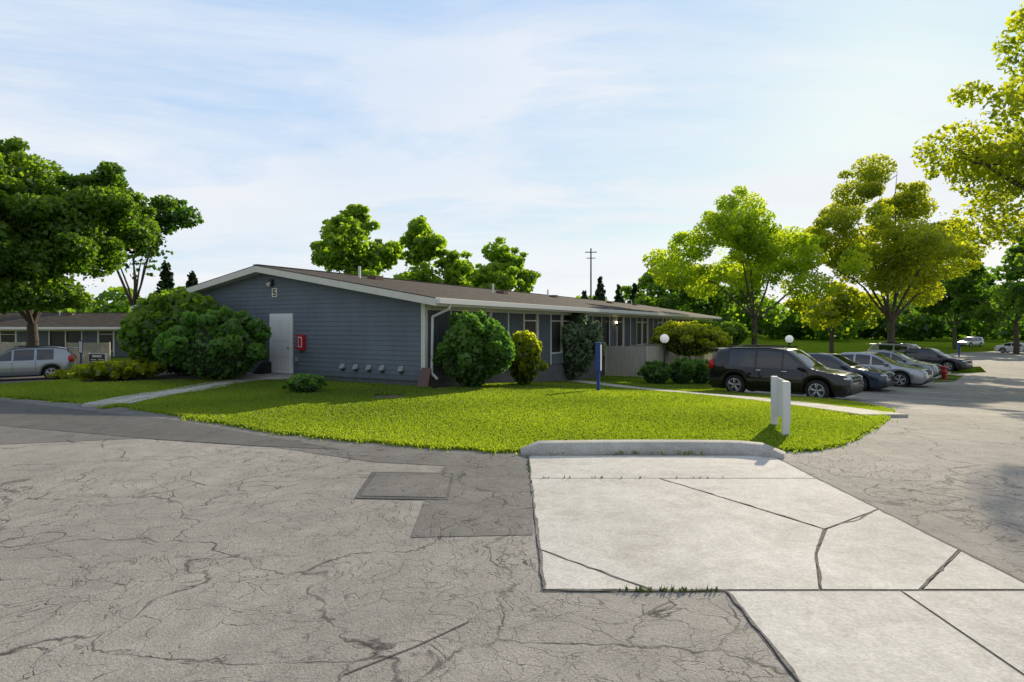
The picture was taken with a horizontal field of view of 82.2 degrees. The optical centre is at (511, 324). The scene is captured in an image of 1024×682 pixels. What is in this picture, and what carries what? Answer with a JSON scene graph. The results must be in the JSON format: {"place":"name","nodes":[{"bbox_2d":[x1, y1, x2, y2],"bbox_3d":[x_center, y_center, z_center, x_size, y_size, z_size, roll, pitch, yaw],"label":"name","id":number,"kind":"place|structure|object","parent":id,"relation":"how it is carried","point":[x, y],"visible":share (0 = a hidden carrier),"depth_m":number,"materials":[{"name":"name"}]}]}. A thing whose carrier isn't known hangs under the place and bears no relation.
{"place":"outdoors","nodes":[
{"label":"outdoors","id":0,"kind":"place"},
{"bbox_2d":[0,400,335,448],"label":"asphalt","id":1,"kind":"structure","parent":0,"point":[24,415],"depth_m":10.33,"materials":[{"name":"asphalt"}]},
{"bbox_2d":[0,351,1023,681],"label":"asphalt","id":2,"kind":"structure","parent":0,"point":[150,561],"depth_m":4.34,"materials":[{"name":"asphalt"}]},
{"bbox_2d":[0,398,532,536],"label":"asphalt patch","id":3,"kind":"object","parent":2,"relation":"on","point":[490,494],"visible":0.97,"depth_m":7.17,"materials":[{"name":"asphalt"}]},
{"bbox_2d":[355,472,453,499],"bbox_3d":[-1.179,1.787,6.574,1.048,0.001,1.148,0,0,0],"label":"asphalt patch rim","id":4,"kind":"object","parent":2,"relation":"on","point":[366,483],"visible":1,"depth_m":6.22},
{"bbox_2d":[361,473,450,496],"bbox_3d":[-1.162,1.783,6.572,0.943,0.001,0.998,0,0,0],"label":"asphalt patch","id":5,"kind":"object","parent":2,"relation":"on","point":[408,484],"visible":1,"depth_m":6.52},
{"bbox_2d":[344,621,469,674],"bbox_3d":[-0.553,1.791,3.271,0.810,0.001,0.032,0,0,-42],"label":"pavement crack","id":6,"kind":"object","parent":2,"relation":"on","point":[406,649],"visible":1,"depth_m":3.24,"materials":[{"name":"asphalt"}]},
{"bbox_2d":[520,440,784,458],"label":"kerb","id":7,"kind":"structure","parent":2,"relation":"on","point":[590,447],"depth_m":8.15,"materials":[{"name":"concrete"}]},
{"bbox_2d":[649,320,732,357],"bbox_3d":[9.975,0.778,32.764,4.532,2.145,3.442,0,0,0],"label":"bush","id":8,"kind":"object","parent":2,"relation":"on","point":[686,332],"depth_m":31.95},
{"bbox_2d":[690,319,736,353],"bbox_3d":[12.240,0.738,37.166,4.212,2.224,3.453,0,0,0],"label":"bush","id":9,"kind":"object","parent":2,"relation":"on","point":[730,329],"depth_m":36.82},
{"bbox_2d":[532,475,1023,681],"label":"joint","id":10,"kind":"object","parent":2,"relation":"on","point":[821,589],"visible":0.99,"depth_m":3.96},
{"bbox_2d":[528,456,545,588],"bbox_3d":[0.220,1.785,5.990,0.044,0.001,4.060,0,0,0],"label":"pavement joint","id":11,"kind":"object","parent":10,"relation":"on","point":[541,556],"visible":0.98,"depth_m":4.84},
{"bbox_2d":[540,551,644,588],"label":"pad slab","id":12,"kind":"structure","parent":10,"relation":"on","point":[560,573],"depth_m":4.15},
{"bbox_2d":[541,549,647,587],"bbox_3d":[0.570,1.785,4.330,0.036,0.001,0.990,0,0,-45],"label":"pavement crack","id":13,"kind":"object","parent":10,"relation":"on","point":[597,569],"visible":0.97,"depth_m":4.26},
{"bbox_2d":[526,455,717,592],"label":"joint grass","id":14,"kind":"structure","parent":10,"relation":"on","point":[649,589],"depth_m":3.95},
{"bbox_2d":[560,589,726,590],"bbox_3d":[0.835,1.785,3.957,1.230,0.001,0.034,0,0,0],"label":"joint","id":15,"kind":"object","parent":10,"relation":"on","point":[632,589],"visible":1,"depth_m":3.96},
{"bbox_2d":[530,456,814,477],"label":"pad slab","id":16,"kind":"structure","parent":10,"relation":"on","point":[657,466],"depth_m":7.36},
{"bbox_2d":[531,478,822,588],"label":"pad slab","id":17,"kind":"structure","parent":10,"relation":"on","point":[655,533],"depth_m":4.98,"materials":[{"name":"concrete"}]},
{"bbox_2d":[660,478,876,528],"bbox_3d":[2.396,1.785,5.877,2.171,0.001,0.923,0,0,32],"label":"pavement crack","id":18,"kind":"object","parent":10,"relation":"on","point":[784,515],"visible":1,"depth_m":5.58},
{"bbox_2d":[661,478,877,527],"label":"pad slab","id":19,"kind":"structure","parent":10,"relation":"on","point":[817,502],"depth_m":6.12,"materials":[{"name":"concrete"}]},
{"bbox_2d":[814,529,823,587],"bbox_3d":[2.394,1.785,4.574,0.061,0.001,1.333,0,0,29],"label":"pavement crack","id":20,"kind":"object","parent":10,"relation":"on","point":[820,576],"visible":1,"depth_m":4.34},
{"bbox_2d":[729,591,1023,681],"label":"pad slab","id":21,"kind":"structure","parent":10,"relation":"on","point":[855,636],"depth_m":3.33,"materials":[{"name":"concrete"}]},
{"bbox_2d":[726,590,801,681],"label":"pavement joint","id":22,"kind":"object","parent":21,"relation":"on","point":[786,663],"visible":1,"depth_m":3.28,"materials":[{"name":"concrete"}]},
{"bbox_2d":[818,509,957,588],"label":"pad slab","id":23,"kind":"structure","parent":10,"relation":"on","point":[879,549],"depth_m":4.57,"materials":[{"name":"concrete"}]},
{"bbox_2d":[778,458,1023,581],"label":"pavement joint","id":24,"kind":"object","parent":10,"relation":"on","point":[915,527],"visible":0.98,"depth_m":5.02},
{"bbox_2d":[921,550,960,587],"bbox_3d":[3.172,1.785,4.318,1.035,0.001,0.034,0,0,-40],"label":"pavement crack","id":25,"kind":"object","parent":10,"relation":"on","point":[933,575],"visible":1,"depth_m":4.27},
{"bbox_2d":[903,591,1023,672],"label":"pad slab","id":26,"kind":"structure","parent":10,"relation":"on","point":[992,621],"depth_m":3.61,"materials":[{"name":"concrete"}]},
{"bbox_2d":[924,551,1023,588],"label":"pad slab","id":27,"kind":"structure","parent":10,"relation":"on","point":[962,570],"depth_m":4.15,"materials":[{"name":"concrete"}]},
{"bbox_2d":[708,345,862,397],"bbox_3d":[9.317,1.595,20.363,4.762,1.730,2.140,0,0,45],"label":"black suv","id":28,"kind":"object","parent":2,"relation":"on","point":[813,388],"visible":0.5,"depth_m":19.47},
{"bbox_2d":[785,335,793,342],"bbox_3d":[14.143,0.714,29.918,0.400,0.400,0.400,0,0,0],"label":"lamp globe","id":29,"kind":"object","parent":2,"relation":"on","point":[789,338],"visible":1,"depth_m":29.80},
{"bbox_2d":[782,279,884,353],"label":"tree","id":30,"kind":"object","parent":2,"relation":"on","point":[828,309],"depth_m":68.01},
{"bbox_2d":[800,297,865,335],"bbox_3d":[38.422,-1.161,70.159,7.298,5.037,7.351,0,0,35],"label":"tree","id":31,"kind":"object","parent":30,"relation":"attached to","point":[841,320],"visible":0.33,"depth_m":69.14,"materials":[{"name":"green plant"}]},
{"bbox_2d":[807,353,894,388],"bbox_3d":[13.661,1.887,25.543,4.870,1.352,1.850,0,0,45],"label":"car","id":32,"kind":"object","parent":2,"relation":"on","point":[873,377],"visible":0.45,"depth_m":24.23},
{"bbox_2d":[840,352,932,384],"bbox_3d":[16.742,1.937,27.633,1.850,1.352,4.870,0,0,-45],"label":"car","id":33,"kind":"object","parent":2,"relation":"on","point":[913,373],"visible":0.47,"depth_m":26.50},
{"bbox_2d":[867,342,908,350],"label":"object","id":34,"kind":"object","parent":2,"relation":"on","point":[891,342],"visible":0.03,"depth_m":42.45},
{"bbox_2d":[869,343,921,351],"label":"parked car","id":35,"kind":"object","parent":2,"relation":"on","point":[900,347],"visible":0.27,"depth_m":41.49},
{"bbox_2d":[866,350,941,376],"bbox_3d":[20.519,2.033,32.085,4.700,1.332,1.800,0,0,45],"label":"car","id":36,"kind":"object","parent":2,"relation":"on","point":[895,355],"visible":0.37,"depth_m":30.95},
{"bbox_2d":[901,348,972,369],"bbox_3d":[27.740,2.178,39.196,1.800,1.332,4.600,0,0,-37],"label":"car","id":37,"kind":"object","parent":2,"relation":"on","point":[922,354],"visible":0.56,"depth_m":38.27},
{"bbox_2d":[933,374,961,381],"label":"island","id":38,"kind":"structure","parent":2,"relation":"on","point":[955,377],"depth_m":31.21,"materials":[{"name":"green plant"}]},
{"bbox_2d":[940,364,947,378],"bbox_3d":[22.596,2.455,30.666,0.340,0.780,0.340,0,0,0],"label":"hydrant","id":39,"kind":"object","parent":38,"relation":"on","point":[944,371],"visible":1,"depth_m":30.61,"materials":[{"name":"red"}]},
{"bbox_2d":[928,354,972,370],"bbox_3d":[27.740,2.451,39.196,2.140,1.086,4.625,0,0,-37],"label":"dark car","id":40,"kind":"object","parent":2,"relation":"on","point":[949,365],"visible":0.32,"depth_m":37.48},
{"bbox_2d":[909,1,1023,250],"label":"tree","id":41,"kind":"object","parent":2,"relation":"on","point":[1001,155],"depth_m":23.78,"materials":[{"name":"plant"}]},
{"bbox_2d":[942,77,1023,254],"bbox_3d":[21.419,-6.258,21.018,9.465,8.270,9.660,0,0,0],"label":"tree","id":42,"kind":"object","parent":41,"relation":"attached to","point":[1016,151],"visible":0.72,"depth_m":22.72,"materials":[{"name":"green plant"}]},
{"bbox_2d":[951,366,985,372],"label":"island","id":43,"kind":"structure","parent":2,"relation":"on","point":[978,369],"depth_m":38.49,"materials":[{"name":"green plant"}]},
{"bbox_2d":[994,342,1023,351],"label":"car body","id":44,"kind":"object","parent":2,"relation":"on","point":[1008,347],"visible":0.77,"depth_m":80.14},
{"bbox_2d":[0,0,1023,311],"label":"sky","id":45,"kind":"structure","parent":0,"point":[559,130],"materials":[{"name":"blue"}]},
{"bbox_2d":[660,334,668,342],"bbox_3d":[6.734,0.601,25.901,0.400,0.400,0.400,0,0,0],"label":"lamp globe","id":46,"kind":"object","parent":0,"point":[664,338],"visible":1,"depth_m":25.77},
{"bbox_2d":[840,362,894,390],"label":"car parts","id":47,"kind":"object","parent":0,"point":[866,383],"visible":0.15,"depth_m":23.73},
{"bbox_2d":[741,329,1023,418],"bbox_3d":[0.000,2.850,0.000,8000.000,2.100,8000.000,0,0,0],"label":"ground","id":48,"kind":"structure","parent":0,"point":[841,345],"depth_m":121.37,"materials":[{"name":"green plant"}]},
{"bbox_2d":[0,375,63,382],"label":"asphalt bay","id":49,"kind":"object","parent":48,"relation":"on","point":[19,379],"visible":0.18,"depth_m":30.09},
{"bbox_2d":[0,346,75,376],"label":"car","id":50,"kind":"object","parent":49,"relation":"on","point":[22,358],"visible":0.8,"depth_m":29.74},
{"bbox_2d":[10,345,77,379],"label":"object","id":51,"kind":"object","parent":49,"relation":"on","point":[50,370],"visible":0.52,"depth_m":30.15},
{"bbox_2d":[0,342,110,364],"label":"fences","id":52,"kind":"object","parent":48,"relation":"on","point":[99,347],"visible":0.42,"depth_m":39.99,"materials":[{"name":"brown wood"}]},
{"bbox_2d":[46,369,76,378],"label":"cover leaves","id":53,"kind":"object","parent":48,"relation":"on","point":[62,374],"visible":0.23,"depth_m":29.62,"materials":[{"name":"green plant"}]},
{"bbox_2d":[0,311,128,357],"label":"building","id":54,"kind":"structure","parent":48,"relation":"on","point":[59,328],"depth_m":49.15,"materials":[{"name":"grey"}]},
{"bbox_2d":[79,340,82,363],"bbox_3d":[-29.381,1.975,39.997,0.230,1.850,0.157,0,0,-15],"label":"sign post","id":55,"kind":"object","parent":48,"relation":"on","point":[80,346],"visible":0.89,"depth_m":39.94,"materials":[{"name":"metal"}]},
{"bbox_2d":[0,136,178,345],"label":"tree","id":56,"kind":"object","parent":48,"relation":"on","point":[65,223],"depth_m":32.11,"materials":[{"name":"plant"}]},
{"bbox_2d":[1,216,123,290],"bbox_3d":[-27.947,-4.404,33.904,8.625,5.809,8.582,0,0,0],"label":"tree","id":57,"kind":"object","parent":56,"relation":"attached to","point":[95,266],"visible":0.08,"depth_m":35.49,"materials":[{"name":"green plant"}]},
{"bbox_2d":[88,353,106,362],"bbox_3d":[-26.534,2.350,37.548,1.320,1.100,0.096,0,0,10],"label":"building sign","id":58,"kind":"object","parent":48,"relation":"on","point":[103,356],"depth_m":37.49,"materials":[{"name":"black paint"}]},
{"bbox_2d":[116,338,148,363],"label":"bush","id":59,"kind":"object","parent":48,"relation":"on","point":[129,356],"depth_m":33.40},
{"bbox_2d":[116,197,203,305],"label":"tree","id":60,"kind":"object","parent":48,"relation":"on","point":[180,215],"depth_m":59.87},
{"bbox_2d":[121,228,173,278],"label":"tree branch","id":61,"kind":"object","parent":60,"relation":"attached to","point":[132,250],"visible":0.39,"depth_m":60.21,"materials":[{"name":"green plant"}]},
{"bbox_2d":[155,262,174,293],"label":"conifer","id":62,"kind":"object","parent":48,"relation":"on","point":[165,275],"depth_m":61.62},
{"bbox_2d":[80,373,252,382],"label":"mulch","id":63,"kind":"object","parent":48,"relation":"on","point":[172,376],"visible":0.18,"depth_m":19.70,"materials":[{"name":"soil"}]},
{"bbox_2d":[68,360,112,380],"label":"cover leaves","id":64,"kind":"object","parent":63,"relation":"on","point":[83,372],"visible":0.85,"depth_m":18.57,"materials":[{"name":"green plant"}]},
{"bbox_2d":[90,361,148,380],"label":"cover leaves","id":65,"kind":"object","parent":63,"relation":"on","point":[115,370],"visible":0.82,"depth_m":18.82,"materials":[{"name":"green plant"}]},
{"bbox_2d":[121,359,167,378],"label":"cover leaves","id":66,"kind":"object","parent":63,"relation":"on","point":[155,368],"visible":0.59,"depth_m":19.39,"materials":[{"name":"green plant"}]},
{"bbox_2d":[117,286,221,374],"bbox_3d":[-11.979,0.201,21.016,3.766,3.298,4.018,0,0,0],"label":"bush","id":67,"kind":"object","parent":48,"relation":"on","point":[151,317],"depth_m":19.87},
{"bbox_2d":[82,379,282,406],"bbox_3d":[-8.620,1.800,16.537,1.781,0.137,7.535,0,0,12],"label":"walk edge","id":68,"kind":"object","parent":48,"relation":"on","point":[87,405],"visible":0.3,"depth_m":12.93,"materials":[{"name":"concrete"}]},
{"bbox_2d":[83,377,289,403],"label":"walk","id":69,"kind":"structure","parent":48,"relation":"on","point":[134,397],"depth_m":15.04,"materials":[{"name":"concrete"}]},
{"bbox_2d":[185,271,197,287],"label":"conifer","id":70,"kind":"object","parent":48,"relation":"on","point":[192,279],"visible":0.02,"depth_m":65.80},
{"bbox_2d":[151,306,271,379],"bbox_3d":[-9.457,0.621,18.813,3.633,2.464,3.713,0,0,0],"label":"bush","id":71,"kind":"object","parent":48,"relation":"on","point":[232,331],"depth_m":17.89,"materials":[{"name":"plant"}]},
{"bbox_2d":[280,373,328,392],"bbox_3d":[-5.381,1.553,15.385,1.093,0.593,1.023,0,0,0],"label":"bush","id":72,"kind":"object","parent":48,"relation":"on","point":[309,378],"depth_m":15.12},
{"bbox_2d":[309,204,405,275],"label":"tree","id":73,"kind":"object","parent":48,"relation":"on","point":[351,226],"depth_m":61.38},
{"bbox_2d":[324,237,384,275],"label":"tree","id":74,"kind":"object","parent":73,"relation":"attached to","point":[351,268],"visible":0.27,"depth_m":61.17,"materials":[{"name":"green plant"}]},
{"bbox_2d":[373,395,403,398],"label":"mulch","id":75,"kind":"object","parent":48,"relation":"on","point":[393,396],"visible":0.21,"depth_m":14.73,"materials":[{"name":"soil"}]},
{"bbox_2d":[130,264,721,386],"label":"building","id":76,"kind":"structure","parent":48,"relation":"on","point":[349,321],"depth_m":19.94,"materials":[{"name":"grey"}]},
{"bbox_2d":[236,279,451,386],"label":"building fixtures","id":77,"kind":"object","parent":76,"relation":"attached to","point":[281,347],"visible":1,"depth_m":20.24,"materials":[{"name":"white paint"}]},
{"bbox_2d":[393,215,474,286],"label":"tree","id":78,"kind":"object","parent":48,"relation":"on","point":[456,270],"depth_m":59.00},
{"bbox_2d":[405,245,449,283],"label":"tree","id":79,"kind":"object","parent":78,"relation":"attached to","point":[435,271],"visible":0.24,"depth_m":59.32,"materials":[{"name":"green plant"}]},
{"bbox_2d":[0,353,901,455],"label":"lawn tufts","id":80,"kind":"object","parent":48,"relation":"on","point":[507,417],"visible":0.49,"depth_m":11.89,"materials":[{"name":"green plant"}]},
{"bbox_2d":[430,309,515,386],"bbox_3d":[-1.196,0.746,17.742,2.643,2.445,2.598,0,0,0],"label":"bush","id":81,"kind":"object","parent":48,"relation":"on","point":[465,326],"depth_m":17.12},
{"bbox_2d":[465,237,541,292],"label":"tree","id":82,"kind":"object","parent":48,"relation":"on","point":[484,277],"depth_m":68.66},
{"bbox_2d":[479,259,526,291],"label":"tree","id":83,"kind":"object","parent":82,"relation":"attached to","point":[516,289],"visible":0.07,"depth_m":68.13,"materials":[{"name":"green plant"}]},
{"bbox_2d":[7,286,1023,341],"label":"treeline","id":84,"kind":"object","parent":48,"relation":"on","point":[908,327],"visible":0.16,"depth_m":137.86,"materials":[{"name":"green plant"}]},
{"bbox_2d":[508,330,548,384],"bbox_3d":[0.489,1.144,19.847,1.515,2.006,1.542,0,0,0],"label":"bush","id":85,"kind":"object","parent":48,"relation":"on","point":[529,348],"depth_m":19.44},
{"bbox_2d":[561,312,606,379],"bbox_3d":[2.623,0.982,27.308,3.427,3.398,3.459,0,0,0],"label":"sage bush","id":86,"kind":"object","parent":48,"relation":"on","point":[579,323],"depth_m":26.44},
{"bbox_2d":[581,290,587,298],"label":"conifer","id":87,"kind":"object","parent":48,"relation":"on","point":[583,293],"visible":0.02,"depth_m":111.82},
{"bbox_2d":[585,248,596,298],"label":"utility pole","id":88,"kind":"object","parent":48,"relation":"on","point":[590,252],"visible":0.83,"depth_m":119.89,"materials":[{"name":"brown wood"}]},
{"bbox_2d":[595,342,601,389],"bbox_3d":[2.583,1.322,17.515,0.157,1.600,0.230,0,0,20],"label":"sign","id":89,"kind":"object","parent":48,"relation":"on","point":[598,357],"visible":0.9,"depth_m":17.42,"materials":[{"name":"metal"}]},
{"bbox_2d":[593,276,606,300],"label":"conifer","id":90,"kind":"object","parent":48,"relation":"on","point":[600,292],"visible":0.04,"depth_m":104.68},
{"bbox_2d":[614,284,625,302],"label":"conifer","id":91,"kind":"object","parent":48,"relation":"on","point":[618,297],"visible":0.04,"depth_m":109.66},
{"bbox_2d":[628,283,638,302],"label":"conifer","id":92,"kind":"object","parent":48,"relation":"on","point":[633,290],"visible":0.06,"depth_m":99.70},
{"bbox_2d":[637,359,673,383],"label":"bush","id":93,"kind":"object","parent":48,"relation":"on","point":[652,365],"depth_m":25.82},
{"bbox_2d":[620,257,707,309],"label":"tree","id":94,"kind":"object","parent":48,"relation":"on","point":[646,282],"depth_m":92.94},
{"bbox_2d":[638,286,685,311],"bbox_3d":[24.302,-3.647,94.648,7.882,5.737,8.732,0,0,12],"label":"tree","id":95,"kind":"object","parent":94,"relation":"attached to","point":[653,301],"visible":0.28,"depth_m":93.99,"materials":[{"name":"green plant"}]},
{"bbox_2d":[663,343,665,383],"bbox_3d":[6.734,1.771,25.901,0.162,1.980,0.170,0,0,0],"label":"lamp","id":96,"kind":"object","parent":48,"relation":"on","point":[664,344],"visible":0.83,"depth_m":25.86,"materials":[{"name":"black"}]},
{"bbox_2d":[605,343,740,376],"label":"patio fences","id":97,"kind":"object","parent":48,"relation":"on","point":[633,358],"visible":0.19,"depth_m":30.74,"materials":[{"name":"brown wood"}]},
{"bbox_2d":[669,357,696,383],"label":"bush","id":98,"kind":"object","parent":48,"relation":"on","point":[687,363],"depth_m":26.02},
{"bbox_2d":[692,359,709,383],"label":"bush","id":99,"kind":"object","parent":48,"relation":"on","point":[701,364],"depth_m":26.11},
{"bbox_2d":[669,281,762,315],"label":"tree","id":100,"kind":"object","parent":48,"relation":"on","point":[719,300],"depth_m":117.63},
{"bbox_2d":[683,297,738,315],"bbox_3d":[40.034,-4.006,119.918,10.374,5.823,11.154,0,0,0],"label":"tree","id":101,"kind":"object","parent":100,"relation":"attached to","point":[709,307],"visible":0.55,"depth_m":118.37,"materials":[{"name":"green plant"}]},
{"bbox_2d":[566,380,901,413],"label":"walk","id":102,"kind":"structure","parent":48,"relation":"on","point":[842,408],"depth_m":14.36,"materials":[{"name":"concrete"}]},
{"bbox_2d":[715,321,754,345],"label":"bush","id":103,"kind":"object","parent":48,"relation":"on","point":[743,333],"depth_m":41.45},
{"bbox_2d":[571,381,907,417],"bbox_3d":[4.311,2.254,21.563,2.629,0.937,20.665,0,0,-23],"label":"walk edge","id":104,"kind":"object","parent":48,"relation":"on","point":[898,415],"visible":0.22,"depth_m":11.88,"materials":[{"name":"concrete"}]},
{"bbox_2d":[642,185,872,344],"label":"tree","id":105,"kind":"object","parent":48,"relation":"on","point":[754,230],"depth_m":40.50,"materials":[{"name":"plant"}]},
{"bbox_2d":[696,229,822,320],"bbox_3d":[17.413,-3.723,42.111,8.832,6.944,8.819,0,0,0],"label":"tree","id":106,"kind":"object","parent":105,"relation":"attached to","point":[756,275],"visible":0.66,"depth_m":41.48,"materials":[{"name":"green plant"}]},
{"bbox_2d":[771,376,790,435],"bbox_3d":[4.505,1.400,9.848,0.120,1.000,1.050,0,0,14],"label":"white sign","id":107,"kind":"object","parent":48,"relation":"on","point":[780,397],"visible":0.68,"depth_m":9.96,"materials":[{"name":"white paint"}]},
{"bbox_2d":[802,153,988,341],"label":"tree","id":108,"kind":"object","parent":48,"relation":"on","point":[913,246],"depth_m":45.90,"materials":[{"name":"plant"}]},
{"bbox_2d":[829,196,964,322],"bbox_3d":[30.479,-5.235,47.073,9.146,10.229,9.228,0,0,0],"label":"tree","id":109,"kind":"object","parent":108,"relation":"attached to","point":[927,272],"visible":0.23,"depth_m":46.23,"materials":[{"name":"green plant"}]},
{"bbox_2d":[901,258,1014,348],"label":"tree","id":110,"kind":"object","parent":48,"relation":"on","point":[931,311],"depth_m":94.86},
{"bbox_2d":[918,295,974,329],"bbox_3d":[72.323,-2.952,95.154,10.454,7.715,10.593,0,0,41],"label":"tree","id":111,"kind":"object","parent":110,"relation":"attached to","point":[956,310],"visible":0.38,"depth_m":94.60,"materials":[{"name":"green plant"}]},
{"bbox_2d":[957,337,983,345],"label":"car body","id":112,"kind":"object","parent":48,"relation":"on","point":[973,341],"visible":0.94,"depth_m":104.30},
{"bbox_2d":[957,336,984,346],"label":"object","id":113,"kind":"object","parent":48,"relation":"on","point":[970,344],"visible":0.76,"depth_m":104.32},
{"bbox_2d":[935,243,1023,353],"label":"tree","id":114,"kind":"object","parent":48,"relation":"on","point":[969,282],"depth_m":76.41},
{"bbox_2d":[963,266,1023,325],"bbox_3d":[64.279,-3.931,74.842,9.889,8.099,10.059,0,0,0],"label":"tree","id":115,"kind":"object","parent":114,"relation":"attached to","point":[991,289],"visible":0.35,"depth_m":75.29,"materials":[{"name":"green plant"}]},
{"bbox_2d":[1005,190,1023,265],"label":"tree","id":116,"kind":"object","parent":48,"relation":"on","point":[1018,260],"visible":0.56,"depth_m":58.55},
{"bbox_2d":[869,360,932,386],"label":"car parts","id":117,"kind":"object","parent":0,"point":[902,379],"visible":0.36,"depth_m":25.93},
{"bbox_2d":[901,357,941,375],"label":"car parts","id":118,"kind":"object","parent":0,"point":[939,373],"visible":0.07,"depth_m":30.36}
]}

